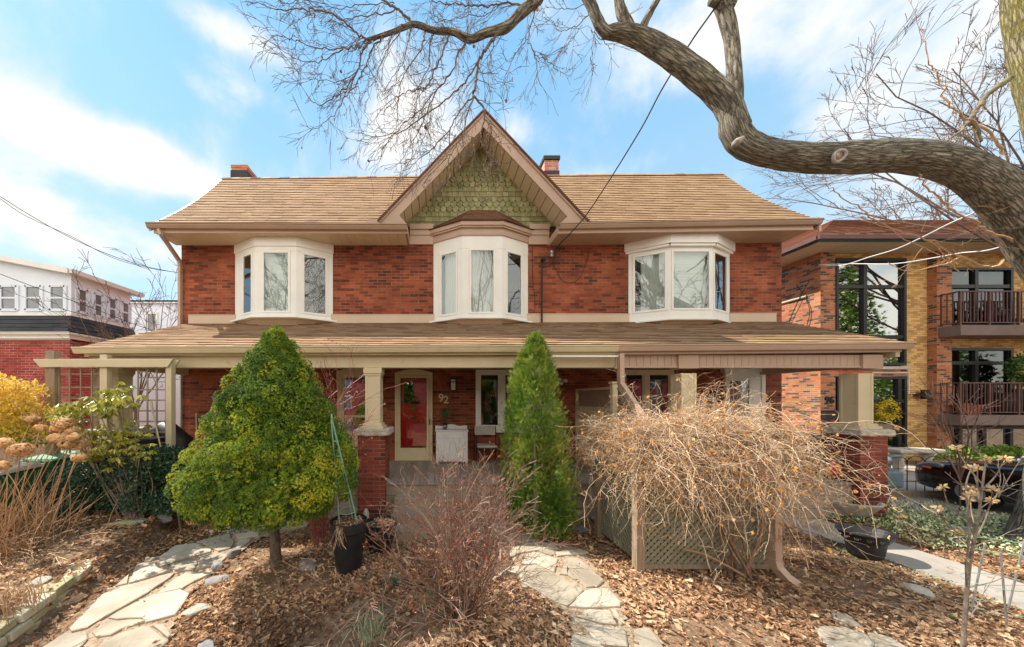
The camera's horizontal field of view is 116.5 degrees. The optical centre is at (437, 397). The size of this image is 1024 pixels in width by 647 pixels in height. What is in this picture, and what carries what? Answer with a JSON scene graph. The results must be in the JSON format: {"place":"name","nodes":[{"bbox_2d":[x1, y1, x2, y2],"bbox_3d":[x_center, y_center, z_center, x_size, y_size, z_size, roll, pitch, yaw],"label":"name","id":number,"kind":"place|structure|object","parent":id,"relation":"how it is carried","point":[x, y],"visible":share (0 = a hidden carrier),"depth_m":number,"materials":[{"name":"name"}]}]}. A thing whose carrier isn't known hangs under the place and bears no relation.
{"place":"outdoors","nodes":[
{"label":"outdoors","id":0,"kind":"place"},
{"bbox_2d":[0,255,144,437],"bbox_3d":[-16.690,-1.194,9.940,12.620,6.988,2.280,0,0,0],"label":"white topped house","id":1,"kind":"structure","parent":0,"point":[29,331],"depth_m":9.04,"materials":[{"name":"paint"}]},
{"bbox_2d":[0,284,18,310],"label":"window","id":2,"kind":"structure","parent":1,"relation":"in","point":[9,301],"depth_m":9.03,"materials":[{"name":"white glass"}]},
{"bbox_2d":[22,284,43,310],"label":"window","id":3,"kind":"structure","parent":1,"relation":"in","point":[28,291],"depth_m":9.02,"materials":[{"name":"white glass"}]},
{"bbox_2d":[47,284,66,310],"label":"window","id":4,"kind":"structure","parent":1,"relation":"in","point":[56,289],"depth_m":9.02,"materials":[{"name":"white glass"}]},
{"bbox_2d":[75,286,89,314],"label":"window","id":5,"kind":"structure","parent":1,"relation":"in","point":[77,308],"depth_m":9.33,"materials":[{"name":"white glass"}]},
{"bbox_2d":[91,291,104,318],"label":"window","id":6,"kind":"structure","parent":1,"relation":"in","point":[95,296],"depth_m":9.77,"materials":[{"name":"white glass"}]},
{"bbox_2d":[106,296,118,321],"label":"window","id":7,"kind":"structure","parent":1,"relation":"in","point":[110,306],"depth_m":10.19,"materials":[{"name":"white glass"}]},
{"bbox_2d":[120,300,131,324],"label":"window","id":8,"kind":"structure","parent":1,"relation":"in","point":[125,310],"depth_m":10.65,"materials":[{"name":"white glass"}]},
{"bbox_2d":[1,274,152,330],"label":"phone cable","id":9,"kind":"object","parent":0,"point":[76,302],"visible":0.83,"depth_m":7.03,"materials":[{"name":"black plastic"}]},
{"bbox_2d":[131,300,179,428],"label":"white house","id":10,"kind":"structure","parent":0,"point":[151,381],"depth_m":15.50,"materials":[{"name":"paint"}]},
{"bbox_2d":[146,312,157,331],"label":"window","id":11,"kind":"structure","parent":10,"relation":"in","point":[151,327],"depth_m":15.48,"materials":[{"name":"white paint"}]},
{"bbox_2d":[0,461,1023,646],"bbox_3d":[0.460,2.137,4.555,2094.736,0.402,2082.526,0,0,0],"label":"ground","id":12,"kind":"structure","parent":0,"point":[671,641],"depth_m":3.55,"materials":[{"name":"brown plant"}]},
{"bbox_2d":[0,462,44,528],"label":"wheelie bin","id":13,"kind":"object","parent":12,"relation":"on","point":[14,468],"visible":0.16,"depth_m":4.96,"materials":[{"name":"green plastic"}]},
{"bbox_2d":[1,533,47,552],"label":"grass clump","id":14,"kind":"object","parent":12,"relation":"on","point":[28,540],"visible":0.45,"depth_m":4.28,"materials":[{"name":"plant"}]},
{"bbox_2d":[0,367,61,461],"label":"golden shrub","id":15,"kind":"object","parent":12,"relation":"on","point":[29,405],"visible":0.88,"depth_m":5.16,"materials":[{"name":"golden yellow leaf"},{"name":"twig bark"}]},
{"bbox_2d":[0,566,66,625],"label":"grass clump","id":16,"kind":"object","parent":12,"relation":"on","point":[6,605],"visible":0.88,"depth_m":3.08,"materials":[{"name":"beige plant"}]},
{"bbox_2d":[27,576,52,587],"bbox_3d":[-4.427,2.065,3.484,0.170,0.107,0.154,0,0,-24],"label":"rock","id":17,"kind":"object","parent":12,"relation":"on","point":[46,578],"visible":0.62,"depth_m":3.46,"materials":[{"name":"stone"}]},
{"bbox_2d":[0,436,90,474],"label":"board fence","id":18,"kind":"object","parent":12,"relation":"on","point":[39,450],"visible":0.02,"depth_m":7.40,"materials":[{"name":"brown wood"}]},
{"bbox_2d":[0,559,93,646],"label":"stone edging wall","id":19,"kind":"structure","parent":12,"relation":"on","point":[26,621],"depth_m":3.12,"materials":[{"name":"beige stone"}]},
{"bbox_2d":[18,450,79,509],"bbox_3d":[-6.868,1.573,5.617,0.568,1.154,0.598,0,0,0],"label":"wheelie bin","id":20,"kind":"object","parent":12,"relation":"on","point":[55,459],"visible":0.18,"depth_m":5.38,"materials":[{"name":"green plastic"}]},
{"bbox_2d":[0,379,113,469],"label":"dry shrub","id":21,"kind":"object","parent":12,"relation":"on","point":[88,447],"visible":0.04,"depth_m":6.51,"materials":[{"name":"brown plant"}]},
{"bbox_2d":[0,414,124,569],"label":"hydrangea bush","id":22,"kind":"object","parent":12,"relation":"on","point":[65,431],"visible":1,"depth_m":4.45,"materials":[{"name":"brown plant"}]},
{"bbox_2d":[0,247,185,424],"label":"bare tree","id":23,"kind":"object","parent":12,"relation":"on","point":[141,382],"visible":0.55,"depth_m":8.79,"materials":[{"name":"brown plant"}]},
{"bbox_2d":[44,382,158,519],"bbox_3d":[-5.262,0.902,4.959,1.642,2.310,0.874,0,0,0],"label":"rhododendron","id":24,"kind":"object","parent":12,"relation":"on","point":[121,439],"visible":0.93,"depth_m":4.98,"materials":[{"name":"green plant"}]},
{"bbox_2d":[33,351,180,512],"bbox_3d":[-5.964,0.759,5.839,2.498,3.183,0.557,0,0,0],"label":"pergola","id":25,"kind":"object","parent":12,"relation":"on","point":[53,363],"visible":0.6,"depth_m":5.61,"materials":[{"name":"beige paint"}]},
{"bbox_2d":[130,436,164,459],"bbox_3d":[-5.234,0.940,5.675,0.470,0.400,0.390,0,0,0],"label":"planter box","id":26,"kind":"object","parent":25,"relation":"on","point":[149,440],"visible":0.32,"depth_m":5.53,"materials":[{"name":"black plastic"}]},
{"bbox_2d":[29,443,210,533],"bbox_3d":[-5.306,1.545,5.350,2.928,1.518,1.096,0,0,0],"label":"dark hedge","id":27,"kind":"object","parent":12,"relation":"on","point":[160,469],"visible":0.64,"depth_m":5.08,"materials":[{"name":"green plant"}]},
{"bbox_2d":[150,401,160,446],"bbox_3d":[-5.004,0.507,5.561,0.323,0.876,0.050,0,0,18],"label":"shovel","id":28,"kind":"object","parent":27,"relation":"on","point":[152,407],"visible":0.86,"depth_m":5.58,"materials":[{"name":"brown wood"}]},
{"bbox_2d":[103,519,137,527],"bbox_3d":[-4.947,1.988,4.899,0.488,0.106,0.165,0,0,-9],"label":"rock","id":29,"kind":"object","parent":12,"relation":"on","point":[128,522],"visible":0.72,"depth_m":4.85,"materials":[{"name":"stone"}]},
{"bbox_2d":[22,509,248,553],"bbox_3d":[-4.804,2.103,5.010,3.238,0.452,1.020,0,0,0],"label":"ivy","id":30,"kind":"object","parent":12,"relation":"on","point":[136,528],"visible":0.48,"depth_m":4.94,"materials":[{"name":"green plant"}]},
{"bbox_2d":[156,513,172,523],"bbox_3d":[-4.560,2.019,5.202,0.305,0.180,0.160,0,0,9],"label":"rock","id":31,"kind":"object","parent":12,"relation":"on","point":[165,519],"visible":0.71,"depth_m":5.15,"materials":[{"name":"grey stone"}]},
{"bbox_2d":[181,603,209,617],"bbox_3d":[-2.550,2.263,3.288,0.261,0.097,0.182,0,0,10],"label":"rock","id":32,"kind":"object","parent":12,"relation":"on","point":[196,609],"visible":0.83,"depth_m":3.27,"materials":[{"name":"stone"}]},
{"bbox_2d":[197,639,216,646],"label":"rock","id":33,"kind":"object","parent":12,"relation":"on","point":[207,643],"visible":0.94,"depth_m":2.85,"materials":[{"name":"grey stone"}]},
{"bbox_2d":[205,574,229,585],"bbox_3d":[-2.701,2.256,3.834,0.272,0.093,0.192,0,0,-17],"label":"rock","id":34,"kind":"object","parent":12,"relation":"on","point":[213,579],"visible":0.62,"depth_m":3.80,"materials":[{"name":"grey stone"}]},
{"bbox_2d":[211,560,223,571],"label":"rock","id":35,"kind":"object","parent":12,"relation":"on","point":[216,565],"visible":0.79,"depth_m":4.08,"materials":[{"name":"grey stone"}]},
{"bbox_2d":[227,547,241,558],"bbox_3d":[-2.918,2.237,4.481,0.128,0.125,0.193,0,0,28],"label":"rock","id":36,"kind":"object","parent":12,"relation":"on","point":[232,553],"visible":0.86,"depth_m":4.43,"materials":[{"name":"grey stone"}]},
{"bbox_2d":[163,323,360,568],"bbox_3d":[-2.146,0.667,4.139,2.275,3.296,2.110,0,0,0],"label":"spruce tree","id":37,"kind":"object","parent":12,"relation":"on","point":[269,399],"visible":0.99,"depth_m":3.54,"materials":[{"name":"green plant"}]},
{"bbox_2d":[298,558,315,569],"bbox_3d":[-1.714,2.208,4.108,0.230,0.059,0.297,0,0,-19],"label":"rock","id":38,"kind":"object","parent":12,"relation":"on","point":[307,563],"visible":0.85,"depth_m":4.07,"materials":[{"name":"grey stone"}]},
{"bbox_2d":[227,336,408,539],"bbox_3d":[-1.732,0.624,5.331,2.612,3.257,2.162,0,0,0],"label":"dogwood bush","id":39,"kind":"object","parent":12,"relation":"on","point":[357,449],"visible":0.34,"depth_m":4.97,"materials":[{"name":"orange plant"}]},
{"bbox_2d":[304,499,339,546],"bbox_3d":[-1.805,1.927,4.820,0.495,0.692,0.515,0,0,13],"label":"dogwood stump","id":40,"kind":"object","parent":12,"relation":"on","point":[316,529],"visible":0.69,"depth_m":4.74,"materials":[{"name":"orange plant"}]},
{"bbox_2d":[327,513,366,575],"bbox_3d":[-1.143,1.928,3.959,0.462,0.704,0.603,0,0,0],"label":"tall pot","id":41,"kind":"object","parent":12,"relation":"on","point":[348,535],"visible":0.94,"depth_m":3.87,"materials":[{"name":"black plastic"}]},
{"bbox_2d":[330,414,357,523],"bbox_3d":[-1.202,0.915,3.959,0.370,1.430,0.228,0,0,-37],"label":"wire obelisk","id":42,"kind":"object","parent":41,"relation":"in","point":[338,447],"visible":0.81,"depth_m":3.88,"materials":[{"name":"green"}]},
{"bbox_2d":[329,600,405,646],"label":"grass clump","id":43,"kind":"object","parent":12,"relation":"on","point":[364,630],"visible":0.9,"depth_m":2.96,"materials":[{"name":"plant"}]},
{"bbox_2d":[366,515,396,554],"bbox_3d":[-0.845,2.066,4.664,0.486,0.428,0.486,0,0,0],"label":"pot","id":44,"kind":"object","parent":12,"relation":"on","point":[372,522],"visible":0.76,"depth_m":4.51,"materials":[{"name":"black plastic"}]},
{"bbox_2d":[378,569,404,588],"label":"grass clump","id":45,"kind":"object","parent":12,"relation":"on","point":[394,581],"visible":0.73,"depth_m":3.69,"materials":[{"name":"plant"}]},
{"bbox_2d":[411,585,440,608],"bbox_3d":[-0.096,2.148,3.356,0.410,0.184,0.499,0,0,34],"label":"grass clump","id":46,"kind":"object","parent":12,"relation":"on","point":[428,593],"visible":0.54,"depth_m":3.36,"materials":[{"name":"plant"}]},
{"bbox_2d":[279,433,590,646],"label":"barberry bush","id":47,"kind":"object","parent":12,"relation":"on","point":[461,583],"visible":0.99,"depth_m":2.99,"materials":[{"name":"orange plant"}]},
{"bbox_2d":[44,517,905,646],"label":"flagstone path","id":48,"kind":"structure","parent":12,"relation":"on","point":[168,600],"depth_m":3.43,"materials":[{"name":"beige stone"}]},
{"bbox_2d":[70,109,916,587],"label":"brick row house","id":49,"kind":"structure","parent":12,"relation":"on","point":[450,297],"depth_m":7.74,"materials":[{"name":"red brick"}]},
{"bbox_2d":[1,199,168,271],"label":"phone cable","id":50,"kind":"object","parent":49,"relation":"attached to","point":[77,239],"visible":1,"depth_m":6.91,"materials":[{"name":"black plastic"}]},
{"bbox_2d":[0,196,177,272],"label":"phone cable","id":51,"kind":"object","parent":49,"relation":"attached to","point":[85,244],"visible":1,"depth_m":6.94,"materials":[{"name":"black plastic"}]},
{"bbox_2d":[144,420,192,469],"bbox_3d":[-5.740,1.160,6.600,1.009,1.358,0.520,0,0,0],"label":"grill cover","id":52,"kind":"object","parent":49,"relation":"on","point":[183,438],"visible":0.18,"depth_m":6.48,"materials":[{"name":"black fabric"}]},
{"bbox_2d":[230,246,336,324],"bbox_3d":[-3.930,-2.768,7.773,2.835,2.235,0.574,0,0,0],"label":"bay window","id":53,"kind":"structure","parent":49,"relation":"in","point":[281,285],"depth_m":7.73,"materials":[{"name":"white paint"}]},
{"bbox_2d":[337,369,364,459],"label":"window","id":54,"kind":"structure","parent":49,"relation":"in","point":[342,375],"depth_m":7.97,"materials":[{"name":"glass"}]},
{"bbox_2d":[395,369,432,460],"bbox_3d":[-0.602,0.453,7.924,0.957,2.335,0.148,0,0,0],"label":"front door","id":55,"kind":"structure","parent":49,"relation":"in","point":[413,401],"depth_m":7.96,"materials":[{"name":"beige paint"}]},
{"bbox_2d":[435,424,468,462],"bbox_3d":[0.352,1.149,7.734,0.808,0.921,0.452,0,0,0],"label":"storage cabinet","id":56,"kind":"object","parent":49,"relation":"on","point":[445,438],"visible":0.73,"depth_m":7.54,"materials":[{"name":"white plastic"}]},
{"bbox_2d":[437,408,449,429],"bbox_3d":[0.177,0.527,7.712,0.290,0.547,0.310,0,0,36],"label":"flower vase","id":57,"kind":"object","parent":56,"relation":"on","point":[445,412],"visible":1,"depth_m":7.67,"materials":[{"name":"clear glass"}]},
{"bbox_2d":[438,440,451,459],"bbox_3d":[0.178,1.273,7.545,0.340,0.493,0.009,0,0,0],"label":"cabinet door","id":58,"kind":"structure","parent":56,"relation":"in","point":[445,444],"depth_m":7.54,"materials":[{"name":"white"}]},
{"bbox_2d":[452,440,465,459],"bbox_3d":[0.526,1.273,7.545,0.340,0.493,0.009,0,0,0],"label":"cabinet door","id":59,"kind":"structure","parent":56,"relation":"in","point":[458,443],"depth_m":7.54,"materials":[{"name":"white"}]},
{"bbox_2d":[429,236,531,324],"bbox_3d":[1.112,-2.785,7.780,2.750,2.310,0.560,0,0,0],"label":"bay window","id":60,"kind":"structure","parent":49,"relation":"in","point":[477,279],"depth_m":7.74,"materials":[{"name":"white paint"}]},
{"bbox_2d":[473,426,499,464],"bbox_3d":[1.194,1.172,7.657,0.567,0.878,0.564,0,0,0],"label":"cushioned chair","id":61,"kind":"object","parent":49,"relation":"on","point":[484,430],"visible":0.95,"depth_m":7.82,"materials":[{"name":"fabric"}]},
{"bbox_2d":[475,370,532,432],"bbox_3d":[1.908,0.100,7.939,1.920,1.595,0.118,0,0,0],"label":"porch window","id":62,"kind":"structure","parent":49,"relation":"in","point":[490,387],"depth_m":7.97,"materials":[{"name":"white paint"}]},
{"bbox_2d":[575,382,617,473],"bbox_3d":[3.479,0.655,6.995,0.144,1.910,1.935,0,0,2],"label":"porch screen","id":63,"kind":"object","parent":49,"relation":"on","point":[594,410],"visible":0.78,"depth_m":7.07,"materials":[{"name":"taupe brown painted wood"}]},
{"bbox_2d":[617,387,637,425],"bbox_3d":[3.726,0.232,5.768,0.693,0.832,0.278,0,0,0],"label":"stair lattice","id":64,"kind":"object","parent":49,"relation":"attached to","point":[624,400],"visible":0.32,"depth_m":5.87,"materials":[{"name":"brown wood"}]},
{"bbox_2d":[554,0,720,249],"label":"service cable","id":65,"kind":"object","parent":49,"relation":"attached to","point":[645,119],"visible":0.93,"depth_m":5.20,"materials":[{"name":"black plastic"}]},
{"bbox_2d":[620,370,673,427],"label":"porch window","id":66,"kind":"structure","parent":49,"relation":"in","point":[642,379],"depth_m":7.97,"materials":[{"name":"beige paint"}]},
{"bbox_2d":[628,243,730,323],"bbox_3d":[6.195,-2.775,7.789,2.925,2.350,0.578,0,0,0],"label":"bay window","id":67,"kind":"structure","parent":49,"relation":"in","point":[667,285],"depth_m":7.74,"materials":[{"name":"white paint"}]},
{"bbox_2d":[721,369,765,426],"bbox_3d":[7.883,0.446,7.939,1.252,2.350,0.118,0,0,0],"label":"pale door","id":68,"kind":"structure","parent":49,"relation":"in","point":[751,383],"depth_m":7.95,"materials":[{"name":"white paint"}]},
{"bbox_2d":[830,500,885,519],"bbox_3d":[7.846,2.110,6.000,0.900,0.320,0.900,0,0,0],"label":"birdbath bowl","id":69,"kind":"object","parent":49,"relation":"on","point":[859,512],"visible":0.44,"depth_m":5.71,"materials":[{"name":"stone"}]},
{"bbox_2d":[0,509,996,646],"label":"fallen twigs","id":70,"kind":"object","parent":12,"relation":"on","point":[518,584],"visible":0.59,"depth_m":3.69,"materials":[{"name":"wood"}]},
{"bbox_2d":[492,328,585,544],"bbox_3d":[1.644,0.638,5.214,1.491,3.572,1.364,0,0,0],"label":"arborvitae","id":71,"kind":"object","parent":12,"relation":"on","point":[522,378],"visible":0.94,"depth_m":4.97,"materials":[{"name":"green plant"}]},
{"bbox_2d":[569,526,588,532],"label":"rock","id":72,"kind":"object","parent":12,"relation":"on","point":[581,529],"visible":0.62,"depth_m":5.29,"materials":[{"name":"grey stone"}]},
{"bbox_2d":[230,0,1023,544],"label":"old maple tree","id":73,"kind":"object","parent":12,"relation":"on","point":[986,186],"visible":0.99,"depth_m":4.41,"materials":[{"name":"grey plant"}]},
{"bbox_2d":[595,424,782,573],"bbox_3d":[3.555,1.395,4.635,1.918,1.910,1.140,0,0,0],"label":"lattice trellis","id":74,"kind":"object","parent":12,"relation":"on","point":[635,548],"visible":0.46,"depth_m":4.11,"materials":[{"name":"brown wood"}]},
{"bbox_2d":[558,360,981,587],"bbox_3d":[3.636,0.870,4.078,4.020,2.815,3.091,0,0,0],"label":"vine","id":75,"kind":"object","parent":74,"relation":"on","point":[753,463],"visible":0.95,"depth_m":3.82,"materials":[{"name":"plant"}]},
{"bbox_2d":[793,514,840,539],"bbox_3d":[6.582,2.184,5.356,0.858,0.352,0.863,0,0,0],"label":"grass clump","id":76,"kind":"object","parent":12,"relation":"on","point":[821,527],"visible":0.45,"depth_m":5.38,"materials":[{"name":"plant"}]},
{"bbox_2d":[687,518,1023,609],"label":"walkway","id":77,"kind":"structure","parent":12,"relation":"on","point":[906,557],"depth_m":4.21,"materials":[{"name":"concrete"}]},
{"bbox_2d":[834,523,898,560],"bbox_3d":[6.173,2.106,4.500,0.630,0.365,0.504,0,0,0],"label":"flared planter","id":78,"kind":"object","parent":77,"relation":"on","point":[856,531],"visible":0.96,"depth_m":4.43,"materials":[{"name":"black plastic"}]},
{"bbox_2d":[828,506,918,531],"bbox_3d":[8.240,2.186,6.509,1.836,0.312,2.434,0,0,22],"label":"green ground cover","id":79,"kind":"object","parent":12,"relation":"on","point":[882,516],"visible":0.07,"depth_m":5.65,"materials":[{"name":"green plant"}]},
{"bbox_2d":[744,0,1023,248],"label":"street tree","id":80,"kind":"object","parent":12,"relation":"on","point":[975,143],"visible":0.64,"depth_m":9.85,"materials":[{"name":"brown plant"}]},
{"bbox_2d":[782,220,1023,460],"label":"apartment building","id":81,"kind":"structure","parent":12,"relation":"on","point":[925,309],"depth_m":11.25,"materials":[{"name":"brick"}]},
{"bbox_2d":[835,258,906,365],"bbox_3d":[15.551,-3.058,11.233,2.518,3.839,0.127,0,0,0],"label":"window","id":82,"kind":"structure","parent":81,"relation":"in","point":[863,306],"depth_m":11.25,"materials":[{"name":"clear glass"}]},
{"bbox_2d":[835,377,906,446],"bbox_3d":[15.575,0.560,11.233,2.508,2.594,0.127,0,0,0],"label":"window","id":83,"kind":"structure","parent":81,"relation":"in","point":[895,388],"depth_m":11.23,"materials":[{"name":"black glass"}]},
{"bbox_2d":[876,397,904,422],"bbox_3d":[16.133,0.437,11.129,0.971,0.976,0.259,0,0,0],"label":"wreath","id":84,"kind":"object","parent":81,"relation":"attached to","point":[894,412],"visible":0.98,"depth_m":11.13,"materials":[{"name":"yellow plant"}]},
{"bbox_2d":[819,212,974,265],"bbox_3d":[11.894,-4.080,8.231,0.463,1.294,6.642,0,0,34],"label":"twisted cable","id":85,"kind":"object","parent":81,"relation":"attached to","point":[903,245],"visible":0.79,"depth_m":7.91,"materials":[{"name":"grey plastic"}]},
{"bbox_2d":[825,247,998,264],"bbox_3d":[12.297,-3.728,8.131,0.882,1.976,6.412,0,0,31],"label":"twisted cable","id":86,"kind":"object","parent":81,"relation":"attached to","point":[923,259],"visible":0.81,"depth_m":8.18,"materials":[{"name":"grey plastic"}]},
{"bbox_2d":[952,267,1013,325],"bbox_3d":[19.466,-3.590,11.233,2.345,2.106,0.127,0,0,0],"label":"window","id":87,"kind":"structure","parent":81,"relation":"in","point":[982,278],"depth_m":11.25,"materials":[{"name":"black metal"}]},
{"bbox_2d":[952,348,1013,413],"bbox_3d":[19.466,-0.546,11.233,2.345,2.431,0.127,0,0,0],"label":"window","id":88,"kind":"structure","parent":81,"relation":"in","point":[968,364],"depth_m":11.25,"materials":[{"name":"glass"}]},
{"bbox_2d":[964,300,1009,324],"bbox_3d":[19.225,-2.966,10.900,1.637,0.887,0.040,0,0,0],"label":"bicycle","id":89,"kind":"object","parent":81,"relation":"on","point":[986,313],"visible":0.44,"depth_m":10.89,"materials":[{"name":"black metal"}]},
{"bbox_2d":[952,426,1023,448],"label":"window","id":90,"kind":"structure","parent":81,"relation":"in","point":[1010,438],"depth_m":11.25,"materials":[{"name":"clear glass"}]},
{"bbox_2d":[993,392,1023,414],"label":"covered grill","id":91,"kind":"object","parent":81,"relation":"on","point":[1008,404],"visible":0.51,"depth_m":10.85,"materials":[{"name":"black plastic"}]},
{"bbox_2d":[1001,351,1023,401],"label":"hanging plant","id":92,"kind":"object","parent":81,"relation":"hanging from","point":[1012,368],"visible":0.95,"depth_m":10.84,"materials":[{"name":"green plant"}]},
{"bbox_2d":[825,542,993,597],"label":"fallen leaves","id":93,"kind":"object","parent":12,"relation":"on","point":[899,569],"visible":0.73,"depth_m":4.02,"materials":[{"name":"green plant"}]},
{"bbox_2d":[895,582,935,598],"bbox_3d":[5.607,2.264,3.654,0.137,0.125,0.284,0,0,-19],"label":"rock","id":94,"kind":"object","parent":12,"relation":"on","point":[918,589],"visible":0.74,"depth_m":3.62,"materials":[{"name":"stone"}]},
{"bbox_2d":[889,456,957,490],"bbox_3d":[11.560,1.823,7.401,1.697,0.854,0.016,0,0,0],"label":"wire border fence","id":95,"kind":"object","parent":12,"relation":"on","point":[906,481],"visible":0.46,"depth_m":7.39,"materials":[{"name":"black metal"}]},
{"bbox_2d":[830,55,1023,219],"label":"street tree","id":96,"kind":"object","parent":12,"relation":"on","point":[935,213],"visible":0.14,"depth_m":17.23,"materials":[{"name":"brown plant"}]},
{"bbox_2d":[853,496,1023,558],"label":"variegated euonymus","id":97,"kind":"object","parent":12,"relation":"on","point":[930,525],"visible":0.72,"depth_m":5.28,"materials":[{"name":"green plant"}]},
{"bbox_2d":[929,444,1023,646],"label":"flowering sapling","id":98,"kind":"object","parent":12,"relation":"on","point":[967,560],"visible":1,"depth_m":2.80,"materials":[{"name":"grey plant"}]},
{"bbox_2d":[932,444,1023,460],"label":"bush","id":99,"kind":"object","parent":12,"relation":"on","point":[993,451],"visible":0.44,"depth_m":10.00,"materials":[{"name":"green plant"}]},
{"bbox_2d":[951,536,1023,625],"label":"tomato cage","id":100,"kind":"object","parent":12,"relation":"on","point":[1002,579],"visible":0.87,"depth_m":3.10,"materials":[{"name":"metal"}]},
{"bbox_2d":[0,0,1023,299],"label":"sky","id":101,"kind":"structure","parent":0,"point":[116,116],"materials":[{"name":"blue"}]},
{"bbox_2d":[888,464,1020,547],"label":"driveway","id":102,"kind":"structure","parent":0,"point":[1008,508],"depth_m":6.73,"materials":[{"name":"dark grey asphalt"}]},
{"bbox_2d":[888,454,903,487],"bbox_3d":[9.213,1.735,6.356,0.694,1.129,0.252,0,0,0],"label":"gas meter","id":103,"kind":"object","parent":102,"relation":"on","point":[896,477],"visible":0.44,"depth_m":6.23,"materials":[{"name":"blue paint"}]},
{"bbox_2d":[888,447,947,474],"bbox_3d":[14.321,1.925,9.417,1.406,0.749,0.507,0,0,0],"label":"stone bench","id":104,"kind":"object","parent":102,"relation":"on","point":[902,451],"visible":0.62,"depth_m":9.30,"materials":[{"name":"stone"}]},
{"bbox_2d":[888,491,948,496],"bbox_3d":[11.135,2.235,7.200,1.469,0.130,0.100,0,0,0],"label":"timber edging","id":105,"kind":"object","parent":102,"relation":"on","point":[919,493],"visible":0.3,"depth_m":7.15,"materials":[{"name":"brown wood"}]},
{"bbox_2d":[876,377,1023,510],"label":"bare shrub","id":106,"kind":"object","parent":102,"relation":"on","point":[959,472],"visible":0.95,"depth_m":6.32,"materials":[{"name":"brown plant"}]},
{"bbox_2d":[915,456,1023,508],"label":"parked car","id":107,"kind":"object","parent":102,"relation":"on","point":[932,474],"visible":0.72,"depth_m":6.43,"materials":[{"name":"black paint"}]},
{"bbox_2d":[984,309,1023,324],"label":"balcony chair","id":108,"kind":"object","parent":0,"point":[1001,318],"visible":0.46,"depth_m":10.91,"materials":[{"name":"black plastic"}]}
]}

